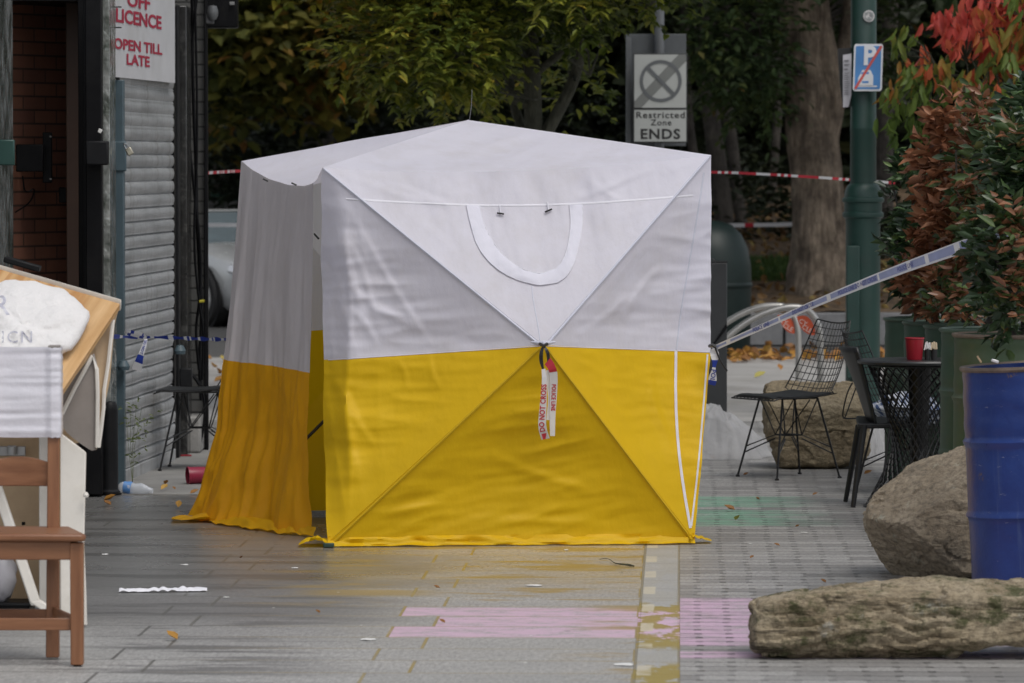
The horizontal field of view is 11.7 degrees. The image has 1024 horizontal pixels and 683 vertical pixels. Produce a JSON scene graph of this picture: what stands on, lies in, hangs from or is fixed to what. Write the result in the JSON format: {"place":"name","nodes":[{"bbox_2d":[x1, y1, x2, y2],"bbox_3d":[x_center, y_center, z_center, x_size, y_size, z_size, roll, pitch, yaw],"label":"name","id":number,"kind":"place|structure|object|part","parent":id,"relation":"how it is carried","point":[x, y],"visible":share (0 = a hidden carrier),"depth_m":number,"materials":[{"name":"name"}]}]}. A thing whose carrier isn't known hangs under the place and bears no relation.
{"place":"outdoors","nodes":[
{"label":"outdoors","id":0,"kind":"place"},
{"bbox_2d":[118,420,216,495],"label":"concrete forecourt","id":1,"kind":"structure","parent":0,"point":[173,475],"depth_m":27.66,"materials":[{"name":"grey concrete"}]},
{"bbox_2d":[0,0,208,483],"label":"corner shop","id":2,"kind":"structure","parent":1,"relation":"on","point":[87,202],"depth_m":27.63,"materials":[{"name":"grey paint"}]},
{"bbox_2d":[0,0,12,267],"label":"window pane","id":3,"kind":"structure","parent":2,"relation":"in","point":[6,6],"depth_m":25.00,"materials":[{"name":"grey glass"}]},
{"bbox_2d":[103,0,116,403],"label":"window pane","id":4,"kind":"structure","parent":2,"relation":"in","point":[109,50],"depth_m":26.28,"materials":[{"name":"grey glass"}]},
{"bbox_2d":[123,143,133,155],"bbox_3d":[-2.050,-1.026,26.730,0.056,0.071,0.020,0,2,0],"label":"padlock","id":5,"kind":"object","parent":2,"relation":"hanging from","point":[129,151],"visible":1,"depth_m":26.72,"materials":[{"name":"gold metal"}]},
{"bbox_2d":[115,0,174,82],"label":"shop sign","id":6,"kind":"object","parent":2,"relation":"attached to","point":[145,39],"visible":0.94,"depth_m":27.83,"materials":[{"name":"white paint"}]},
{"bbox_2d":[206,5,217,23],"bbox_3d":[-1.803,-1.965,30.053,0.076,0.112,0.080,0,2,0],"label":"security camera","id":7,"kind":"object","parent":2,"relation":"attached to","point":[212,14],"visible":1,"depth_m":30.03,"materials":[{"name":"grey plastic"}]},
{"bbox_2d":[208,0,238,27],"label":"projecting box sign","id":8,"kind":"object","parent":2,"relation":"attached to","point":[228,14],"visible":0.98,"depth_m":30.17,"materials":[{"name":"black paint"}]},
{"bbox_2d":[208,170,894,183],"bbox_3d":[-0.148,-1.134,34.343,1.610,0.125,6.713,2,3,44],"label":"cordon tape","id":9,"kind":"object","parent":2,"relation":"attached to","point":[716,172],"visible":0.19,"depth_m":35.98,"materials":[{"name":"red plastic"}]},
{"bbox_2d":[119,481,152,493],"bbox_3d":[-1.972,0.772,26.243,0.182,0.077,0.057,0,2,12],"label":"plastic bottle","id":10,"kind":"object","parent":1,"relation":"on","point":[127,487],"visible":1,"depth_m":26.22,"materials":[{"name":"white"}]},
{"bbox_2d":[118,397,162,481],"bbox_3d":[-2.022,0.533,26.950,0.276,0.480,0.216,0,2,0],"label":"weed","id":11,"kind":"object","parent":1,"relation":"on","point":[132,464],"visible":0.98,"depth_m":26.94,"materials":[{"name":"green plant"}]},
{"bbox_2d":[153,380,220,470],"bbox_3d":[-1.722,0.288,28.326,0.563,0.869,0.470,0,2,4],"label":"wire chair","id":12,"kind":"object","parent":1,"relation":"on","point":[187,390],"visible":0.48,"depth_m":28.25,"materials":[{"name":"black metal"}]},
{"bbox_2d":[185,466,204,483],"bbox_3d":[-1.697,0.724,27.042,0.123,0.100,0.100,-1,2,-17],"label":"red pot","id":13,"kind":"object","parent":1,"relation":"on","point":[193,475],"visible":0.59,"depth_m":27.00,"materials":[{"name":"plastic"}]},
{"bbox_2d":[0,495,644,682],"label":"slab pavement","id":14,"kind":"structure","parent":0,"point":[573,618],"depth_m":19.44,"materials":[{"name":"grey stone"}]},
{"bbox_2d":[0,598,34,608],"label":"dark crate","id":15,"kind":"object","parent":14,"relation":"on","point":[8,603],"visible":0.38,"depth_m":18.98,"materials":[{"name":"black paint"}]},
{"bbox_2d":[0,560,17,601],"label":"white bag","id":16,"kind":"object","parent":15,"relation":"on","point":[8,572],"visible":0.69,"depth_m":19.00,"materials":[{"name":"plastic"}]},
{"bbox_2d":[0,345,85,666],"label":"wooden chair","id":17,"kind":"object","parent":14,"relation":"on","point":[31,392],"visible":1,"depth_m":17.52,"materials":[{"name":"brown wood"}]},
{"bbox_2d":[0,435,88,625],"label":"white cabinet","id":18,"kind":"object","parent":14,"relation":"on","point":[27,505],"visible":0.5,"depth_m":18.91,"materials":[{"name":"wood"}]},
{"bbox_2d":[0,265,120,608],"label":"pine table","id":19,"kind":"object","parent":14,"relation":"on","point":[87,360],"visible":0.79,"depth_m":18.82,"materials":[{"name":"brown wood"}]},
{"bbox_2d":[0,280,89,353],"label":"white sack","id":20,"kind":"object","parent":19,"relation":"on","point":[35,314],"visible":0.77,"depth_m":18.80,"materials":[{"name":"white plastic"}]},
{"bbox_2d":[86,425,103,494],"bbox_3d":[-2.173,0.570,26.038,0.095,0.451,0.150,0,2,0],"label":"doorstep box","id":21,"kind":"object","parent":14,"relation":"on","point":[94,472],"visible":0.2,"depth_m":25.97,"materials":[{"name":"black paint"}]},
{"bbox_2d":[104,494,114,499],"bbox_3d":[-2.060,0.798,25.588,0.053,0.033,0.047,-1,2,-18],"label":"fallen leaf","id":22,"kind":"object","parent":14,"relation":"on","point":[108,497],"visible":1,"depth_m":25.59,"materials":[{"name":"orange plant"}]},
{"bbox_2d":[101,401,120,495],"bbox_3d":[-2.101,0.557,26.128,0.120,0.492,0.120,0,2,0],"label":"bollard","id":23,"kind":"object","parent":14,"relation":"on","point":[111,449],"visible":0.9,"depth_m":26.09,"materials":[{"name":"black metal"}]},
{"bbox_2d":[119,586,207,591],"bbox_3d":[-1.413,1.002,20.270,0.363,0.020,0.058,0,2,-8],"label":"paper strip","id":24,"kind":"object","parent":14,"relation":"on","point":[182,588],"visible":1,"depth_m":20.26,"materials":[{"name":"white paper"}]},
{"bbox_2d":[167,630,177,638],"bbox_3d":[-1.236,1.068,18.198,0.043,0.030,0.039,0,2,0],"label":"fallen leaf","id":25,"kind":"object","parent":14,"relation":"on","point":[173,634],"visible":1,"depth_m":18.20,"materials":[{"name":"orange plant"}]},
{"bbox_2d":[172,95,715,547],"bbox_3d":[-0.349,-0.149,23.586,2.185,2.083,2.427,-1,2,-17],"label":"forensic tent","id":26,"kind":"object","parent":14,"relation":"on","point":[403,304],"visible":1,"depth_m":22.76,"materials":[{"name":"white fabric"}]},
{"bbox_2d":[113,329,225,371],"bbox_3d":[-1.619,0.060,25.022,0.326,0.220,1.072,-2,3,-42],"label":"police tape","id":27,"kind":"object","parent":26,"relation":"attached to","point":[138,362],"visible":0.99,"depth_m":25.41,"materials":[{"name":"blue plastic"}]},
{"bbox_2d":[538,342,557,439],"bbox_3d":[0.161,0.222,22.405,0.087,0.435,0.081,0,2,0],"label":"hazard tape","id":28,"kind":"object","parent":26,"relation":"attached to","point":[549,383],"visible":1,"depth_m":22.41,"materials":[{"name":"white plastic"}]},
{"bbox_2d":[708,343,727,385],"bbox_3d":[0.937,0.105,22.914,0.095,0.195,0.053,1,2,20],"label":"police tape","id":29,"kind":"object","parent":26,"relation":"hanging from","point":[715,357],"visible":1,"depth_m":22.91,"materials":[{"name":"blue plastic"}]},
{"bbox_2d":[712,239,967,349],"bbox_3d":[1.423,-0.192,21.628,0.056,0.572,2.808,-1,2,-20],"label":"police tape","id":30,"kind":"object","parent":26,"relation":"attached to","point":[941,254],"visible":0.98,"depth_m":21.45,"materials":[{"name":"plastic"}]},
{"bbox_2d":[602,558,633,566],"bbox_3d":[0.444,0.957,21.684,0.047,0.012,0.378,-1,2,-19],"label":"seed stick","id":31,"kind":"object","parent":14,"relation":"on","point":[620,563],"visible":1,"depth_m":21.55,"materials":[{"name":"wood"}]},
{"bbox_2d":[614,663,633,665],"bbox_3d":[0.387,1.119,17.333,0.069,0.002,0.091,0,2,0],"label":"paper scrap","id":32,"kind":"object","parent":14,"relation":"on","point":[628,664],"visible":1,"depth_m":17.32,"materials":[{"name":"white paper"}]},
{"bbox_2d":[208,222,791,226],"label":"cordon tape","id":33,"kind":"object","parent":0,"point":[783,224],"visible":0.11,"depth_m":49.51,"materials":[{"name":"plastic"}]},
{"bbox_2d":[209,357,884,420],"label":"pale pavement","id":34,"kind":"structure","parent":0,"point":[741,378],"depth_m":40.44,"materials":[{"name":"grey concrete"}]},
{"bbox_2d":[272,0,716,133],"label":"street tree","id":35,"kind":"object","parent":34,"relation":"on","point":[494,42],"visible":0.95,"depth_m":33.99,"materials":[{"name":"green plant"}]},
{"bbox_2d":[626,2,686,147],"bbox_3d":[1.100,-1.502,38.076,0.464,3.739,0.230,0,2,0],"label":"restricted zone sign","id":36,"kind":"object","parent":34,"relation":"on","point":[656,89],"visible":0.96,"depth_m":37.96,"materials":[{"name":"grey metal"}]},
{"bbox_2d":[754,371,765,376],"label":"fallen leaf","id":37,"kind":"object","parent":34,"relation":"on","point":[758,373],"visible":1,"depth_m":40.09,"materials":[{"name":"yellow plant"}]},
{"bbox_2d":[727,303,801,381],"bbox_3d":[1.655,0.072,36.427,0.913,0.712,0.047,0,2,0],"label":"bike stand","id":38,"kind":"object","parent":34,"relation":"on","point":[790,325],"visible":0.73,"depth_m":36.41,"materials":[{"name":"metal"}]},
{"bbox_2d":[727,304,823,382],"bbox_3d":[1.660,0.111,34.827,1.025,0.751,0.047,0,2,0],"label":"bike stand","id":39,"kind":"object","parent":34,"relation":"on","point":[806,324],"visible":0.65,"depth_m":34.80,"materials":[{"name":"metal"}]},
{"bbox_2d":[842,0,883,402],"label":"lamp post","id":40,"kind":"object","parent":34,"relation":"on","point":[862,213],"visible":0.73,"depth_m":33.89,"materials":[{"name":"green metal"}]},
{"bbox_2d":[837,48,850,106],"bbox_3d":[2.262,-1.791,33.929,0.106,0.407,0.056,0,2,0],"label":"paper notice","id":41,"kind":"object","parent":40,"relation":"attached to","point":[844,59],"visible":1,"depth_m":33.91,"materials":[{"name":"white paper"}]},
{"bbox_2d":[846,246,859,377],"bbox_3d":[2.312,-0.200,33.910,0.090,0.900,0.060,0,2,0],"label":"access door","id":42,"kind":"structure","parent":40,"relation":"in","point":[852,252],"depth_m":33.87,"materials":[{"name":"green paint"}]},
{"bbox_2d":[853,44,882,90],"bbox_3d":[2.408,-1.853,33.814,0.205,0.318,0.010,0,2,0],"label":"parking sign","id":43,"kind":"object","parent":40,"relation":"attached to","point":[867,67],"visible":1,"depth_m":33.81,"materials":[{"name":"blue metal"}]},
{"bbox_2d":[863,10,874,21],"bbox_3d":[2.417,-2.203,33.844,0.080,0.080,0.015,0,2,-11],"label":"round sticker","id":44,"kind":"object","parent":40,"relation":"attached to","point":[868,15],"visible":1,"depth_m":33.84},
{"bbox_2d":[872,0,1023,152],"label":"cherry tree","id":45,"kind":"object","parent":34,"relation":"on","point":[962,32],"visible":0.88,"depth_m":33.23,"materials":[{"name":"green plant"}]},
{"bbox_2d":[209,325,884,357],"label":"road","id":46,"kind":"structure","parent":0,"point":[217,349],"depth_m":47.11,"materials":[{"name":"grey asphalt"}]},
{"bbox_2d":[208,208,237,327],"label":"silver car","id":47,"kind":"object","parent":46,"relation":"on","point":[221,245],"visible":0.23,"depth_m":52.45,"materials":[{"name":"paint"}]},
{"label":"windows","id":48,"kind":"part","parent":47,"relation":"part of","materials":[{"name":"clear glass"}]},
{"bbox_2d":[208,201,237,208],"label":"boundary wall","id":49,"kind":"structure","parent":46,"relation":"on","point":[210,205],"depth_m":57.98,"materials":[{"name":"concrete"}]},
{"bbox_2d":[208,193,237,200],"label":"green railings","id":50,"kind":"object","parent":49,"relation":"on","point":[214,195],"visible":0.06,"depth_m":58.19,"materials":[{"name":"metal"}]},
{"bbox_2d":[208,105,273,193],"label":"evergreen shrub","id":51,"kind":"object","parent":46,"relation":"on","point":[227,165],"visible":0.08,"depth_m":59.92,"materials":[{"name":"green plant"}]},
{"bbox_2d":[208,94,389,208],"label":"evergreen shrub","id":52,"kind":"object","parent":46,"relation":"on","point":[232,185],"visible":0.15,"depth_m":57.64,"materials":[{"name":"green plant"}]},
{"bbox_2d":[208,0,437,169],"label":"plane tree","id":53,"kind":"object","parent":46,"relation":"on","point":[257,60],"visible":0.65,"depth_m":54.64,"materials":[{"name":"green plant"}]},
{"bbox_2d":[345,96,549,139],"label":"evergreen shrub","id":54,"kind":"object","parent":46,"relation":"on","point":[389,121],"visible":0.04,"depth_m":56.01,"materials":[{"name":"green plant"}]},
{"bbox_2d":[711,220,751,355],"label":"domed bin","id":55,"kind":"object","parent":46,"relation":"on","point":[729,245],"visible":0.34,"depth_m":44.74,"materials":[{"name":"green plastic"}]},
{"bbox_2d":[727,341,884,361],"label":"leaf litter","id":56,"kind":"object","parent":46,"relation":"on","point":[746,353],"visible":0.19,"depth_m":43.66,"materials":[{"name":"orange plant"}]},
{"bbox_2d":[750,312,1020,345],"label":"kerb wall","id":57,"kind":"structure","parent":46,"relation":"on","point":[773,334],"depth_m":47.08,"materials":[{"name":"concrete"}]},
{"bbox_2d":[632,543,679,682],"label":"gully strip","id":58,"kind":"object","parent":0,"point":[657,654],"visible":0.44,"depth_m":19.12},
{"bbox_2d":[711,181,977,344],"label":"planted bank","id":59,"kind":"structure","parent":0,"point":[772,292],"depth_m":49.14,"materials":[{"name":"brown plant"}]},
{"bbox_2d":[523,82,711,196],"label":"evergreen shrub","id":60,"kind":"object","parent":59,"relation":"on","point":[582,120],"visible":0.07,"depth_m":55.75,"materials":[{"name":"green plant"}]},
{"bbox_2d":[680,4,712,218],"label":"thin tree","id":61,"kind":"object","parent":59,"relation":"on","point":[691,144],"visible":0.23,"depth_m":55.90,"materials":[{"name":"brown plant"}]},
{"bbox_2d":[671,0,735,227],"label":"thin tree","id":62,"kind":"object","parent":59,"relation":"on","point":[721,192],"visible":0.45,"depth_m":53.88,"materials":[{"name":"brown plant"}]},
{"bbox_2d":[688,5,746,227],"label":"thin tree","id":63,"kind":"object","parent":59,"relation":"on","point":[732,147],"visible":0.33,"depth_m":54.91,"materials":[{"name":"brown plant"}]},
{"bbox_2d":[696,124,785,214],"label":"evergreen shrub","id":64,"kind":"object","parent":59,"relation":"on","point":[740,140],"visible":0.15,"depth_m":56.80,"materials":[{"name":"green plant"}]},
{"bbox_2d":[711,146,791,239],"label":"evergreen shrub","id":65,"kind":"object","parent":59,"relation":"on","point":[784,209],"visible":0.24,"depth_m":53.70,"materials":[{"name":"green plant"}]},
{"bbox_2d":[749,252,788,281],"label":"grass","id":66,"kind":"structure","parent":59,"relation":"on","point":[772,267],"depth_m":49.92,"materials":[{"name":"green plant"}]},
{"bbox_2d":[767,9,783,203],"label":"thin tree","id":67,"kind":"object","parent":59,"relation":"on","point":[776,131],"visible":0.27,"depth_m":57.91,"materials":[{"name":"brown plant"}]},
{"bbox_2d":[711,210,893,307],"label":"bank litter","id":68,"kind":"object","parent":59,"relation":"on","point":[783,298],"visible":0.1,"depth_m":50.29,"materials":[{"name":"brown plant"}]},
{"bbox_2d":[666,0,957,311],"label":"tree","id":69,"kind":"object","parent":59,"relation":"on","point":[803,34],"visible":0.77,"depth_m":48.32,"materials":[{"name":"brown plant"}]},
{"bbox_2d":[845,185,912,258],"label":"evergreen shrub","id":70,"kind":"object","parent":59,"relation":"on","point":[883,226],"visible":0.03,"depth_m":51.71,"materials":[{"name":"green plant"}]},
{"bbox_2d":[876,0,897,238],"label":"thin tree","id":71,"kind":"object","parent":59,"relation":"on","point":[882,151],"visible":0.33,"depth_m":52.88,"materials":[{"name":"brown plant"}]},
{"bbox_2d":[680,421,1023,682],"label":"block pavement","id":72,"kind":"structure","parent":0,"point":[725,579],"depth_m":21.43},
{"bbox_2d":[706,261,726,411],"bbox_3d":[1.234,0.061,31.069,0.204,1.123,0.132,0,2,0],"label":"square post","id":73,"kind":"object","parent":72,"relation":"on","point":[717,394],"visible":0.36,"depth_m":31.01,"materials":[{"name":"grey metal"}]},
{"bbox_2d":[702,403,772,459],"bbox_3d":[1.228,0.519,29.434,0.653,0.316,0.652,0,2,0],"label":"plastic sheet","id":74,"kind":"object","parent":72,"relation":"on","point":[725,435],"visible":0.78,"depth_m":29.22,"materials":[{"name":"grey plastic"}]},
{"bbox_2d":[731,318,850,480],"bbox_3d":[1.563,0.315,27.601,0.563,0.869,0.470,-1,2,-30],"label":"wire chair","id":75,"kind":"object","parent":72,"relation":"on","point":[792,394],"visible":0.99,"depth_m":27.61,"materials":[{"name":"black metal"}]},
{"bbox_2d":[762,380,870,468],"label":"stone block","id":76,"kind":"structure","parent":72,"relation":"on","point":[841,429],"depth_m":28.27,"materials":[{"name":"brown stone"}]},
{"bbox_2d":[839,346,910,507],"bbox_3d":[1.881,0.426,25.382,0.427,0.809,0.440,0,2,0],"label":"black chair","id":77,"kind":"object","parent":72,"relation":"on","point":[869,419],"visible":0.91,"depth_m":25.27,"materials":[{"name":"metal"}]},
{"bbox_2d":[748,575,1023,658],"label":"rock slab","id":78,"kind":"object","parent":72,"relation":"on","point":[943,616],"visible":0.99,"depth_m":17.49,"materials":[{"name":"stone"}]},
{"bbox_2d":[841,328,938,483],"bbox_3d":[2.019,0.367,26.170,0.563,0.869,0.470,-1,2,-15],"label":"wire chair","id":79,"kind":"object","parent":72,"relation":"on","point":[844,334],"visible":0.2,"depth_m":26.05,"materials":[{"name":"black metal"}]},
{"bbox_2d":[873,391,939,423],"bbox_3d":[2.063,0.351,26.075,0.459,0.184,0.203,0,2,0],"label":"checked cloth","id":80,"kind":"object","parent":79,"relation":"on","point":[879,410],"visible":0.11,"depth_m":26.03,"materials":[{"name":"grey fabric"}]},
{"bbox_2d":[857,357,940,506],"bbox_3d":[2.055,0.461,25.233,0.628,0.746,0.628,0,2,0],"label":"bistro table","id":81,"kind":"object","parent":72,"relation":"on","point":[920,384],"visible":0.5,"depth_m":25.14,"materials":[{"name":"black metal"}]},
{"bbox_2d":[905,337,923,359],"bbox_3d":[2.022,0.036,25.118,0.100,0.112,0.100,0,2,0],"label":"red pot","id":82,"kind":"object","parent":81,"relation":"on","point":[914,348],"visible":1,"depth_m":25.08,"materials":[{"name":"plastic"}]},
{"bbox_2d":[924,342,930,359],"bbox_3d":[2.087,0.046,25.118,0.036,0.091,0.032,0,2,0],"label":"sachet holder","id":83,"kind":"object","parent":81,"relation":"on","point":[927,352],"visible":1,"depth_m":25.11,"materials":[{"name":"black plastic"}]},
{"bbox_2d":[931,342,936,359],"bbox_3d":[2.119,0.046,25.118,0.035,0.091,0.032,0,2,0],"label":"sachet holder","id":84,"kind":"object","parent":81,"relation":"on","point":[933,350],"visible":1,"depth_m":25.11,"materials":[{"name":"black plastic"}]},
{"bbox_2d":[863,445,971,578],"bbox_3d":[1.853,0.709,21.052,0.756,0.604,0.683,0,2,0],"label":"boulder","id":85,"kind":"object","parent":72,"relation":"on","point":[915,521],"visible":0.66,"depth_m":20.84,"materials":[{"name":"stone"}]},
{"bbox_2d":[883,316,980,479],"bbox_3d":[2.331,0.311,27.429,0.596,0.888,0.597,0,2,0],"label":"drum planter","id":86,"kind":"object","parent":72,"relation":"on","point":[894,336],"visible":0.1,"depth_m":27.28,"materials":[{"name":"green paint"}]},
{"bbox_2d":[871,144,944,318],"bbox_3d":[2.229,-0.571,27.534,0.512,1.045,0.920,0,2,0],"label":"potted shrub","id":87,"kind":"object","parent":86,"relation":"on","point":[897,222],"visible":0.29,"depth_m":27.55,"materials":[{"name":"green plant"}]},
{"bbox_2d":[902,319,993,468],"bbox_3d":[2.388,0.333,26.829,0.596,0.888,0.597,0,2,0],"label":"drum planter","id":88,"kind":"object","parent":72,"relation":"on","point":[914,329],"visible":0.05,"depth_m":26.71,"materials":[{"name":"green paint"}]},
{"bbox_2d":[886,84,983,323],"bbox_3d":[2.306,-0.691,26.544,0.634,1.357,0.820,0,2,0],"label":"potted shrub","id":89,"kind":"object","parent":88,"relation":"on","point":[934,218],"visible":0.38,"depth_m":26.45,"materials":[{"name":"brown plant"}]},
{"bbox_2d":[923,323,1020,456],"bbox_3d":[2.451,0.355,26.230,0.596,0.888,0.597,0,2,0],"label":"drum planter","id":90,"kind":"object","parent":72,"relation":"on","point":[932,333],"visible":0.09,"depth_m":26.09,"materials":[{"name":"green paint"}]},
{"bbox_2d":[912,78,1012,325],"bbox_3d":[2.375,-0.682,26.003,0.611,1.380,0.736,0,2,0],"label":"potted shrub","id":91,"kind":"object","parent":90,"relation":"on","point":[938,302],"visible":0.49,"depth_m":25.92,"materials":[{"name":"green plant"}]},
{"bbox_2d":[938,326,1018,454],"bbox_3d":[2.338,0.408,23.930,0.598,0.948,0.597,0,2,0],"label":"drum planter","id":92,"kind":"object","parent":72,"relation":"on","point":[946,390],"visible":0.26,"depth_m":23.82,"materials":[{"name":"green paint"}]},
{"bbox_2d":[972,103,1016,329],"bbox_3d":[2.397,-0.557,23.752,0.443,1.172,0.778,0,2,0],"label":"potted shrub","id":93,"kind":"object","parent":92,"relation":"on","point":[978,144],"visible":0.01,"depth_m":23.81,"materials":[{"name":"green plant"}]},
{"bbox_2d":[952,331,1023,448],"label":"drum planter","id":94,"kind":"object","parent":72,"relation":"on","point":[969,348],"visible":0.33,"depth_m":23.08,"materials":[{"name":"green paint"}]},
{"bbox_2d":[967,70,1023,339],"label":"potted shrub","id":95,"kind":"object","parent":94,"relation":"on","point":[1016,93],"visible":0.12,"depth_m":23.11,"materials":[{"name":"green plant"}]},
{"bbox_2d":[959,361,1023,579],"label":"barrel","id":96,"kind":"object","parent":72,"relation":"on","point":[993,404],"visible":1,"depth_m":19.82,"materials":[{"name":"blue metal"}]},
{"bbox_2d":[952,105,1023,360],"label":"potted shrub","id":97,"kind":"object","parent":96,"relation":"on","point":[1002,190],"visible":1,"depth_m":19.84,"materials":[{"name":"green plant"}]},
{"bbox_2d":[977,356,998,362],"bbox_3d":[1.878,0.072,19.806,0.034,0.027,0.134,-2,3,-37],"label":"cigarette end","id":98,"kind":"object","parent":96,"relation":"on","point":[992,360],"visible":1,"depth_m":19.76,"materials":[{"name":"paper"}]},
{"bbox_2d":[867,428,884,459],"bbox_3d":[2.110,0.525,29.234,0.238,0.318,0.331,-1,2,-17],"label":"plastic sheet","id":99,"kind":"object","parent":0,"point":[877,443],"visible":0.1,"depth_m":29.11,"materials":[{"name":"grey plastic"}]},
{"label":"ground","id":100,"kind":"structure","parent":0,"visible":0},
{"bbox_2d":[208,15,788,180],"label":"hedge","id":101,"kind":"object","parent":100,"relation":"on","point":[210,109],"depth_m":69.89,"materials":[{"name":"green plant"}]},
{"bbox_2d":[208,0,1023,197],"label":"woodland","id":102,"kind":"object","parent":100,"relation":"on","point":[616,57],"visible":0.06,"depth_m":61.84,"materials":[{"name":"green plant"}]}
]}

